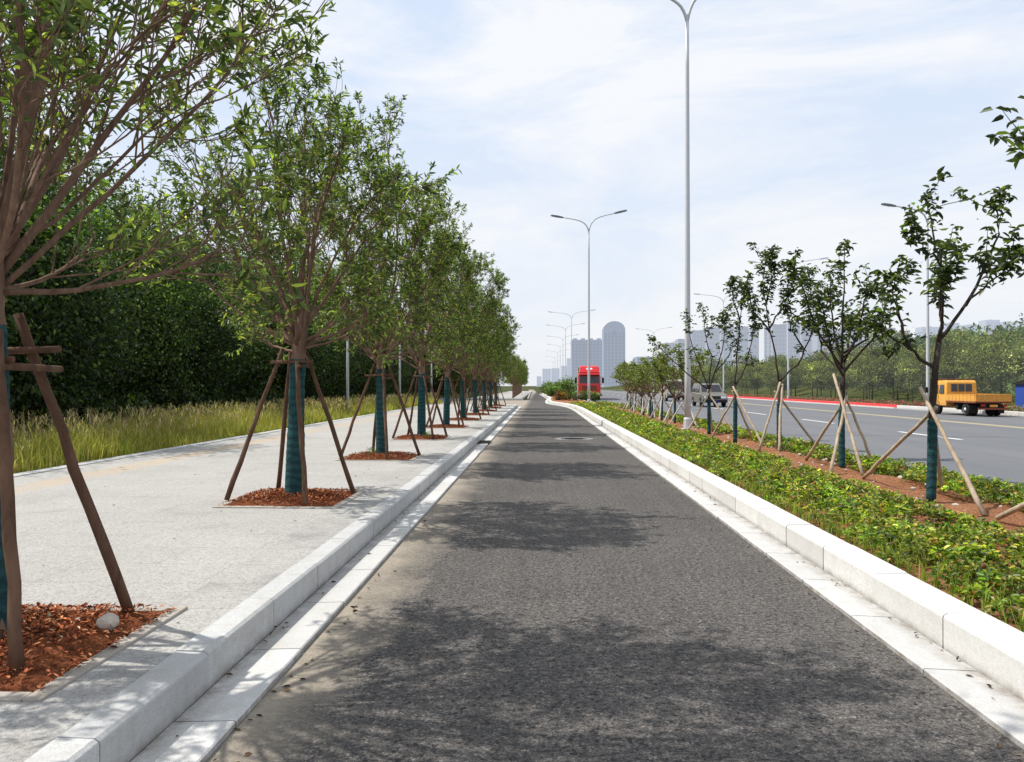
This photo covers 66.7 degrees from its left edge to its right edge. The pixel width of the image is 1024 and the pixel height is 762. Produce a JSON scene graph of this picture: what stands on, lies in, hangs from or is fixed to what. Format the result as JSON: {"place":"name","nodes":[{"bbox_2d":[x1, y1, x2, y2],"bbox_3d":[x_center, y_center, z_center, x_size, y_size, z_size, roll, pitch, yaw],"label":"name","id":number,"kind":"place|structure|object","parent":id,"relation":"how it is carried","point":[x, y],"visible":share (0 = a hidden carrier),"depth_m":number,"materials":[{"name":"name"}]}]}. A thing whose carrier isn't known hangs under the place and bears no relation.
{"place":"outdoors","nodes":[
{"label":"outdoors","id":0,"kind":"place"},
{"bbox_2d":[10,392,441,473],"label":"tall grass","id":1,"kind":"structure","parent":0,"point":[35,449],"depth_m":19.05,"materials":[{"name":"plant"}]},
{"bbox_2d":[0,404,514,761],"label":"pavement","id":2,"kind":"structure","parent":0,"point":[148,507],"depth_m":7.53,"materials":[{"name":"concrete"}]},
{"bbox_2d":[0,602,187,701],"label":"tree pit","id":3,"kind":"object","parent":2,"relation":"on","point":[64,645],"visible":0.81,"depth_m":4.10,"materials":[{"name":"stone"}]},
{"bbox_2d":[0,313,134,676],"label":"tree support","id":4,"kind":"object","parent":3,"relation":"on","point":[15,646],"visible":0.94,"depth_m":4.03,"materials":[{"name":"brown wood"}]},
{"bbox_2d":[96,612,118,630],"bbox_3d":[-2.244,1.336,4.317,0.116,0.105,0.092,0,0,2],"label":"stone lump","id":5,"kind":"object","parent":3,"relation":"on","point":[109,621],"visible":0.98,"depth_m":4.29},
{"bbox_2d":[0,0,336,638],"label":"street tree","id":6,"kind":"object","parent":2,"relation":"on","point":[36,59],"visible":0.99,"depth_m":4.38,"materials":[{"name":"green plant"}]},
{"bbox_2d":[110,0,461,495],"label":"street tree","id":7,"kind":"object","parent":2,"relation":"on","point":[297,329],"visible":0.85,"depth_m":9.14,"materials":[{"name":"green plant"}]},
{"bbox_2d":[212,487,364,508],"bbox_3d":[-2.672,1.411,9.546,1.440,0.184,1.440,0,0,2],"label":"tree pit","id":8,"kind":"object","parent":2,"relation":"on","point":[318,498],"visible":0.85,"depth_m":9.20,"materials":[{"name":"stone"}]},
{"bbox_2d":[224,348,355,504],"bbox_3d":[-2.706,0.514,9.572,1.198,1.838,1.056,0,0,20],"label":"tree support","id":9,"kind":"object","parent":8,"relation":"on","point":[298,366],"visible":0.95,"depth_m":9.44,"materials":[{"name":"brown wood"}]},
{"bbox_2d":[335,451,423,460],"bbox_3d":[-2.528,1.445,15.094,1.440,0.184,1.440,0,0,2],"label":"tree pit","id":10,"kind":"object","parent":2,"relation":"on","point":[393,456],"visible":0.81,"depth_m":14.71,"materials":[{"name":"stone"}]},
{"bbox_2d":[341,363,420,459],"bbox_3d":[-2.560,0.559,15.125,1.203,1.820,1.052,0,0,28],"label":"tree support","id":11,"kind":"object","parent":10,"relation":"on","point":[383,374],"visible":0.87,"depth_m":15.01,"materials":[{"name":"brown wood"}]},
{"bbox_2d":[287,90,479,452],"bbox_3d":[-2.589,-2.022,15.132,3.492,7.119,3.744,0,0,20],"label":"street tree","id":12,"kind":"object","parent":2,"relation":"on","point":[411,288],"visible":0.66,"depth_m":14.87,"materials":[{"name":"green plant"}]},
{"bbox_2d":[390,434,451,439],"bbox_3d":[-2.397,1.479,20.593,1.440,0.184,1.440,0,0,2],"label":"tree pit","id":13,"kind":"object","parent":2,"relation":"on","point":[420,437],"visible":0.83,"depth_m":20.20,"materials":[{"name":"stone"}]},
{"bbox_2d":[392,369,447,438],"bbox_3d":[-2.433,0.594,20.616,1.197,1.817,1.058,0,0,14],"label":"tree support","id":14,"kind":"object","parent":13,"relation":"on","point":[428,408],"visible":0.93,"depth_m":20.48,"materials":[{"name":"brown wood"}]},
{"bbox_2d":[351,169,494,435],"bbox_3d":[-2.470,-1.966,20.461,4.084,7.073,3.250,0,0,-38],"label":"street tree","id":15,"kind":"object","parent":2,"relation":"on","point":[421,415],"visible":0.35,"depth_m":20.52,"materials":[{"name":"green plant"}]},
{"bbox_2d":[426,424,468,427],"bbox_3d":[-2.205,1.512,26.090,1.440,0.184,1.440,0,0,2],"label":"tree pit","id":16,"kind":"object","parent":2,"relation":"on","point":[447,426],"visible":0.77,"depth_m":25.70,"materials":[{"name":"stone"}]},
{"bbox_2d":[426,375,463,426],"bbox_3d":[-2.246,0.615,26.097,1.212,1.845,1.061,0,0,2],"label":"tree support","id":17,"kind":"object","parent":16,"relation":"on","point":[440,386],"visible":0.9,"depth_m":25.96,"materials":[{"name":"brown wood"}]},
{"bbox_2d":[398,226,509,424],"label":"street tree","id":18,"kind":"object","parent":2,"relation":"on","point":[492,303],"visible":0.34,"depth_m":25.97,"materials":[{"name":"green plant"}]},
{"bbox_2d":[424,249,510,417],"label":"street tree","id":19,"kind":"object","parent":2,"relation":"on","point":[467,363],"visible":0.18,"depth_m":31.34,"materials":[{"name":"green plant"}]},
{"bbox_2d":[446,279,514,412],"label":"street tree","id":20,"kind":"object","parent":2,"relation":"on","point":[505,327],"visible":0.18,"depth_m":37.01,"materials":[{"name":"green plant"}]},
{"bbox_2d":[457,286,519,408],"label":"street tree","id":21,"kind":"object","parent":2,"relation":"on","point":[483,375],"visible":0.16,"depth_m":42.48,"materials":[{"name":"green plant"}]},
{"bbox_2d":[479,310,521,403],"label":"street tree","id":22,"kind":"object","parent":2,"relation":"on","point":[495,377],"visible":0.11,"depth_m":53.47,"materials":[{"name":"green plant"}]},
{"bbox_2d":[112,386,655,400],"bbox_3d":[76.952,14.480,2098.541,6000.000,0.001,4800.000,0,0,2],"label":"ground","id":23,"kind":"structure","parent":0,"point":[524,388],"depth_m":344.17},
{"bbox_2d":[24,404,517,761],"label":"kerb","id":24,"kind":"structure","parent":23,"relation":"on","point":[131,722],"depth_m":4.21,"materials":[{"name":"concrete"}]},
{"bbox_2d":[131,407,520,761],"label":"gutter","id":25,"kind":"object","parent":23,"relation":"on","point":[209,721],"visible":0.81,"depth_m":4.58,"materials":[{"name":"concrete"}]},
{"bbox_2d":[351,337,405,394],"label":"woodland tree","id":26,"kind":"object","parent":23,"relation":"on","point":[387,368],"visible":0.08,"depth_m":60.85,"materials":[{"name":"green plant"}]},
{"bbox_2d":[363,337,413,395],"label":"woodland tree","id":27,"kind":"object","parent":23,"relation":"on","point":[396,377],"visible":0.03,"depth_m":65.86,"materials":[{"name":"green plant"}]},
{"bbox_2d":[413,341,460,395],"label":"woodland tree","id":28,"kind":"object","parent":23,"relation":"on","point":[435,384],"visible":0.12,"depth_m":87.86,"materials":[{"name":"green plant"}]},
{"bbox_2d":[572,338,601,386],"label":"office block","id":29,"kind":"structure","parent":23,"relation":"on","point":[579,353],"depth_m":827.65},
{"bbox_2d":[602,321,624,386],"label":"office tower","id":30,"kind":"structure","parent":23,"relation":"on","point":[613,344],"depth_m":796.79,"materials":[{"name":"glass"}]},
{"bbox_2d":[690,330,704,365],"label":"apartment tower","id":31,"kind":"structure","parent":23,"relation":"on","point":[697,337],"depth_m":634.87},
{"bbox_2d":[705,327,719,367],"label":"apartment tower","id":32,"kind":"structure","parent":23,"relation":"on","point":[713,341],"depth_m":677.98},
{"bbox_2d":[719,325,733,366],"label":"apartment tower","id":33,"kind":"structure","parent":23,"relation":"on","point":[727,351],"depth_m":721.27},
{"bbox_2d":[732,326,747,365],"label":"apartment tower","id":34,"kind":"structure","parent":23,"relation":"on","point":[744,342],"depth_m":655.38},
{"bbox_2d":[759,326,771,361],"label":"apartment tower","id":35,"kind":"structure","parent":23,"relation":"on","point":[765,344],"depth_m":603.38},
{"bbox_2d":[769,324,785,360],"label":"apartment tower","id":36,"kind":"structure","parent":23,"relation":"on","point":[779,333],"depth_m":632.48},
{"bbox_2d":[540,394,1023,749],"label":"gutter","id":37,"kind":"object","parent":23,"relation":"on","point":[1002,711],"visible":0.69,"depth_m":5.10,"materials":[{"name":"concrete"}]},
{"bbox_2d":[541,393,1023,700],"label":"kerb","id":38,"kind":"structure","parent":23,"relation":"on","point":[987,646],"depth_m":5.65,"materials":[{"name":"concrete"}]},
{"bbox_2d":[783,322,799,360],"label":"apartment tower","id":39,"kind":"structure","parent":23,"relation":"on","point":[793,341],"depth_m":675.49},
{"bbox_2d":[727,396,896,406],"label":"red painted kerb","id":40,"kind":"structure","parent":23,"relation":"on","point":[866,404],"depth_m":68.30,"materials":[{"name":"paint"}]},
{"bbox_2d":[897,405,1023,415],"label":"kerb","id":41,"kind":"structure","parent":23,"relation":"on","point":[1012,413],"depth_m":47.47,"materials":[{"name":"stone"}]},
{"bbox_2d":[477,391,532,399],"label":"pavement","id":42,"kind":"structure","parent":0,"point":[523,395],"depth_m":111.64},
{"bbox_2d":[499,354,525,397],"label":"street tree","id":43,"kind":"object","parent":42,"relation":"on","point":[517,375],"visible":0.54,"depth_m":87.49,"materials":[{"name":"green plant"}]},
{"bbox_2d":[0,0,1023,385],"label":"sky","id":44,"kind":"structure","parent":0,"point":[807,117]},
{"bbox_2d":[207,390,1023,761],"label":"cycle lane","id":45,"kind":"structure","parent":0,"point":[679,594],"depth_m":4.68,"materials":[{"name":"asphalt"}]},
{"bbox_2d":[42,422,1021,761],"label":"leaf litter","id":46,"kind":"object","parent":45,"relation":"on","point":[504,604],"visible":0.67,"depth_m":4.76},
{"bbox_2d":[545,394,1023,630],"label":"verge soil","id":47,"kind":"structure","parent":0,"point":[948,499],"depth_m":9.89,"materials":[{"name":"soil"}]},
{"bbox_2d":[551,210,626,401],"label":"street lamp","id":48,"kind":"object","parent":47,"relation":"on","point":[588,399],"visible":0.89,"depth_m":59.80,"materials":[{"name":"metal"}]},
{"bbox_2d":[630,362,672,417],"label":"young tree","id":49,"kind":"object","parent":47,"relation":"on","point":[640,374],"visible":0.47,"depth_m":33.48,"materials":[{"name":"green plant"}]},
{"bbox_2d":[638,351,684,420],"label":"young tree","id":50,"kind":"object","parent":47,"relation":"on","point":[646,364],"visible":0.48,"depth_m":31.56,"materials":[{"name":"green plant"}]},
{"bbox_2d":[648,354,702,422],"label":"young tree","id":51,"kind":"object","parent":47,"relation":"on","point":[667,382],"visible":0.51,"depth_m":29.30,"materials":[{"name":"green plant"}]},
{"bbox_2d":[652,341,713,414],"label":"young tree","id":52,"kind":"object","parent":47,"relation":"on","point":[679,354],"visible":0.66,"depth_m":27.06,"materials":[{"name":"green plant"}]},
{"bbox_2d":[671,0,696,428],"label":"street lamp","id":53,"kind":"object","parent":47,"relation":"on","point":[687,422],"visible":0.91,"depth_m":25.77,"materials":[{"name":"metal"}]},
{"bbox_2d":[646,302,747,433],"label":"young tree","id":54,"kind":"object","parent":47,"relation":"on","point":[654,339],"visible":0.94,"depth_m":23.03,"materials":[{"name":"green plant"}]},
{"bbox_2d":[709,275,763,442],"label":"young tree","id":55,"kind":"object","parent":47,"relation":"on","point":[731,282],"visible":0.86,"depth_m":19.41,"materials":[{"name":"green plant"}]},
{"bbox_2d":[711,386,763,445],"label":"stakes","id":56,"kind":"object","parent":47,"relation":"on","point":[744,420],"visible":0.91,"depth_m":19.57,"materials":[{"name":"brown wood"}]},
{"bbox_2d":[758,382,814,450],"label":"stakes","id":57,"kind":"object","parent":47,"relation":"on","point":[779,426],"visible":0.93,"depth_m":16.93,"materials":[{"name":"brown wood"}]},
{"bbox_2d":[736,242,842,451],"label":"young tree","id":58,"kind":"object","parent":47,"relation":"on","point":[770,255],"visible":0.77,"depth_m":17.22,"materials":[{"name":"green plant"}]},
{"bbox_2d":[565,400,1023,622],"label":"ground cover shrubs","id":59,"kind":"object","parent":47,"relation":"on","point":[926,539],"visible":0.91,"depth_m":9.05,"materials":[{"name":"green plant"}]},
{"bbox_2d":[571,403,1023,631],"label":"verge grass tufts","id":60,"kind":"object","parent":47,"relation":"on","point":[901,546],"visible":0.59,"depth_m":7.06,"materials":[{"name":"plant"}]},
{"bbox_2d":[805,373,873,475],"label":"stakes","id":61,"kind":"object","parent":47,"relation":"on","point":[843,413],"visible":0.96,"depth_m":12.99,"materials":[{"name":"brown wood"}]},
{"bbox_2d":[782,239,921,467],"bbox_3d":[5.598,-0.439,13.256,2.334,3.982,2.239,0,0,-39],"label":"young tree","id":62,"kind":"object","parent":47,"relation":"on","point":[852,318],"visible":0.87,"depth_m":13.11,"materials":[{"name":"green plant"}]},
{"bbox_2d":[862,386,986,515],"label":"stakes","id":63,"kind":"object","parent":47,"relation":"on","point":[976,499],"visible":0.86,"depth_m":9.44,"materials":[{"name":"brown wood"}]},
{"bbox_2d":[844,166,1023,502],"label":"young tree","id":64,"kind":"object","parent":47,"relation":"on","point":[943,279],"visible":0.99,"depth_m":9.54,"materials":[{"name":"green plant"}]},
{"bbox_2d":[980,95,1023,169],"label":"young tree","id":65,"kind":"object","parent":47,"relation":"on","point":[1019,155],"visible":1,"depth_m":6.33,"materials":[{"name":"green plant"}]},
{"bbox_2d":[576,390,1023,489],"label":"road","id":66,"kind":"structure","parent":0,"point":[984,450],"depth_m":27.87,"materials":[{"name":"asphalt"}]},
{"bbox_2d":[575,366,603,399],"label":"red lorry","id":67,"kind":"object","parent":66,"relation":"on","point":[581,380],"visible":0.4,"depth_m":86.83,"materials":[{"name":"paint"}]},
{"bbox_2d":[691,383,727,406],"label":"off road car","id":68,"kind":"object","parent":66,"relation":"on","point":[699,393],"visible":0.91,"depth_m":59.16,"materials":[{"name":"silver metal"}]},
{"bbox_2d":[925,379,1011,415],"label":"flatbed truck","id":69,"kind":"object","parent":66,"relation":"on","point":[965,397],"visible":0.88,"depth_m":41.48,"materials":[{"name":"yellow paint"}]},
{"bbox_2d":[602,337,1017,403],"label":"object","id":70,"kind":"structure","parent":0,"point":[883,393],"depth_m":105.23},
{"bbox_2d":[645,313,1023,394],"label":"hillside wood","id":71,"kind":"object","parent":70,"relation":"on","point":[921,343],"visible":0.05,"depth_m":125.00,"materials":[{"name":"green plant"}]},
{"bbox_2d":[605,389,1019,411],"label":"verge","id":72,"kind":"structure","parent":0,"point":[818,397],"depth_m":90.25,"materials":[{"name":"green plant"}]},
{"bbox_2d":[703,357,730,382],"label":"belt tree","id":73,"kind":"object","parent":72,"relation":"on","point":[714,361],"visible":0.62,"depth_m":135.99,"materials":[{"name":"green plant"}]},
{"bbox_2d":[740,362,764,394],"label":"belt tree","id":74,"kind":"object","parent":72,"relation":"on","point":[750,371],"visible":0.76,"depth_m":108.08,"materials":[{"name":"green plant"}]},
{"bbox_2d":[768,356,805,389],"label":"belt tree","id":75,"kind":"object","parent":72,"relation":"on","point":[781,369],"visible":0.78,"depth_m":91.03,"materials":[{"name":"green plant"}]},
{"bbox_2d":[796,350,830,396],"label":"belt tree","id":76,"kind":"object","parent":72,"relation":"on","point":[820,356],"visible":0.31,"depth_m":97.13,"materials":[{"name":"green plant"}]},
{"bbox_2d":[802,360,831,396],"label":"belt tree","id":77,"kind":"object","parent":72,"relation":"on","point":[815,367],"visible":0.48,"depth_m":86.81,"materials":[{"name":"green plant"}]},
{"bbox_2d":[819,343,859,390],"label":"belt tree","id":78,"kind":"object","parent":72,"relation":"on","point":[837,375],"visible":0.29,"depth_m":79.12,"materials":[{"name":"green plant"}]},
{"bbox_2d":[691,392,1023,411],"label":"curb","id":79,"kind":"object","parent":72,"relation":"on","point":[918,403],"visible":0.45,"depth_m":62.94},
{"bbox_2d":[844,351,875,399],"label":"belt tree","id":80,"kind":"object","parent":72,"relation":"on","point":[854,377],"visible":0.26,"depth_m":75.64,"materials":[{"name":"green plant"}]},
{"bbox_2d":[839,348,884,398],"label":"belt tree","id":81,"kind":"object","parent":72,"relation":"on","point":[867,382],"visible":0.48,"depth_m":71.36,"materials":[{"name":"green plant"}]},
{"bbox_2d":[855,328,921,398],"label":"belt tree","id":82,"kind":"object","parent":72,"relation":"on","point":[883,374],"visible":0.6,"depth_m":67.46,"materials":[{"name":"green plant"}]},
{"bbox_2d":[889,357,924,401],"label":"belt tree","id":83,"kind":"object","parent":72,"relation":"on","point":[906,386],"visible":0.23,"depth_m":64.92,"materials":[{"name":"green plant"}]},
{"bbox_2d":[889,344,949,402],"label":"belt tree","id":84,"kind":"object","parent":72,"relation":"on","point":[921,380],"visible":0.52,"depth_m":61.38,"materials":[{"name":"green plant"}]},
{"bbox_2d":[881,198,970,406],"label":"street lamp","id":85,"kind":"object","parent":72,"relation":"on","point":[927,324],"visible":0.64,"depth_m":51.99,"materials":[{"name":"metal"}]},
{"bbox_2d":[917,328,984,380],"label":"belt tree","id":86,"kind":"object","parent":72,"relation":"on","point":[951,341],"visible":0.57,"depth_m":57.10,"materials":[{"name":"green plant"}]},
{"bbox_2d":[948,342,1017,393],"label":"belt tree","id":87,"kind":"object","parent":72,"relation":"on","point":[971,350],"visible":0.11,"depth_m":53.62,"materials":[{"name":"green plant"}]},
{"bbox_2d":[949,336,1021,393],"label":"belt tree","id":88,"kind":"object","parent":72,"relation":"on","point":[985,382],"visible":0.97,"depth_m":50.28,"materials":[{"name":"green plant"}]},
{"bbox_2d":[964,329,1023,404],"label":"belt tree","id":89,"kind":"object","parent":72,"relation":"on","point":[1005,338],"visible":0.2,"depth_m":58.71,"materials":[{"name":"green plant"}]},
{"bbox_2d":[1006,341,1023,387],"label":"belt tree","id":90,"kind":"object","parent":72,"relation":"on","point":[1020,359],"visible":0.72,"depth_m":54.79,"materials":[{"name":"green plant"}]},
{"bbox_2d":[1012,380,1023,410],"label":"site hut","id":91,"kind":"object","parent":72,"relation":"on","point":[1019,392],"visible":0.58,"depth_m":45.51,"materials":[{"name":"blue metal"}]},
{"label":"left verge","id":92,"kind":"structure","parent":0,"visible":0},
{"bbox_2d":[0,51,117,429],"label":"woodland tree","id":93,"kind":"object","parent":92,"relation":"on","point":[32,299],"visible":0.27,"depth_m":18.01,"materials":[{"name":"green plant"}]},
{"bbox_2d":[0,51,139,344],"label":"woodland tree","id":94,"kind":"object","parent":92,"relation":"on","point":[3,131],"visible":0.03,"depth_m":22.31,"materials":[{"name":"green plant"}]},
{"bbox_2d":[0,176,159,432],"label":"woodland tree","id":95,"kind":"object","parent":92,"relation":"on","point":[97,338],"visible":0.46,"depth_m":19.97,"materials":[{"name":"green plant"}]},
{"bbox_2d":[20,200,152,397],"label":"woodland tree","id":96,"kind":"object","parent":92,"relation":"on","point":[85,235],"visible":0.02,"depth_m":29.52,"materials":[{"name":"green plant"}]},
{"bbox_2d":[15,228,165,426],"bbox_3d":[-14.372,-1.565,22.938,6.883,6.589,6.894,0,0,21],"label":"woodland tree","id":97,"kind":"object","parent":92,"relation":"on","point":[127,319],"visible":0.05,"depth_m":23.52,"materials":[{"name":"green plant"}]},
{"bbox_2d":[0,138,191,246],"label":"woodland tree","id":98,"kind":"object","parent":92,"relation":"on","point":[110,178],"visible":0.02,"depth_m":38.54,"materials":[{"name":"green plant"}]},
{"bbox_2d":[44,172,191,402],"bbox_3d":[-18.682,-3.536,33.867,9.146,11.222,8.420,0,0,-32],"label":"woodland tree","id":99,"kind":"object","parent":92,"relation":"on","point":[90,199],"visible":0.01,"depth_m":34.01,"materials":[{"name":"green plant"}]},
{"bbox_2d":[44,186,220,416],"bbox_3d":[-14.036,-2.543,28.344,7.004,9.025,6.448,0,0,-4],"label":"woodland tree","id":100,"kind":"object","parent":92,"relation":"on","point":[176,339],"visible":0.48,"depth_m":27.52,"materials":[{"name":"green plant"}]},
{"bbox_2d":[93,263,267,414],"bbox_3d":[-13.660,-1.429,31.661,7.070,7.492,7.429,0,0,23],"label":"woodland tree","id":101,"kind":"object","parent":92,"relation":"on","point":[208,366],"visible":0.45,"depth_m":30.95,"materials":[{"name":"green plant"}]},
{"bbox_2d":[111,231,282,401],"bbox_3d":[-14.275,-2.508,34.554,7.979,8.673,7.966,0,0,8],"label":"woodland tree","id":102,"kind":"object","parent":92,"relation":"on","point":[209,270],"visible":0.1,"depth_m":34.41,"materials":[{"name":"green plant"}]},
{"bbox_2d":[14,363,417,435],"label":"woodland undergrowth","id":103,"kind":"object","parent":92,"relation":"on","point":[124,402],"visible":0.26,"depth_m":28.80,"materials":[{"name":"green plant"}]},
{"bbox_2d":[199,253,308,403],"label":"woodland tree","id":104,"kind":"object","parent":92,"relation":"on","point":[271,355],"visible":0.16,"depth_m":38.34,"materials":[{"name":"green plant"}]},
{"bbox_2d":[228,282,351,404],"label":"woodland tree","id":105,"kind":"object","parent":92,"relation":"on","point":[316,357],"visible":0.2,"depth_m":41.42,"materials":[{"name":"green plant"}]},
{"bbox_2d":[252,291,355,399],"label":"woodland tree","id":106,"kind":"object","parent":92,"relation":"on","point":[329,370],"visible":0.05,"depth_m":45.48,"materials":[{"name":"green plant"}]},
{"bbox_2d":[270,248,369,394],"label":"woodland tree","id":107,"kind":"object","parent":92,"relation":"on","point":[352,369],"visible":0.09,"depth_m":47.79,"materials":[{"name":"green plant"}]},
{"bbox_2d":[332,309,375,394],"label":"woodland tree","id":108,"kind":"object","parent":92,"relation":"on","point":[360,358],"visible":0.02,"depth_m":54.87,"materials":[{"name":"green plant"}]},
{"bbox_2d":[343,301,386,395],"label":"woodland tree","id":109,"kind":"object","parent":92,"relation":"on","point":[365,368],"visible":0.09,"depth_m":58.22,"materials":[{"name":"green plant"}]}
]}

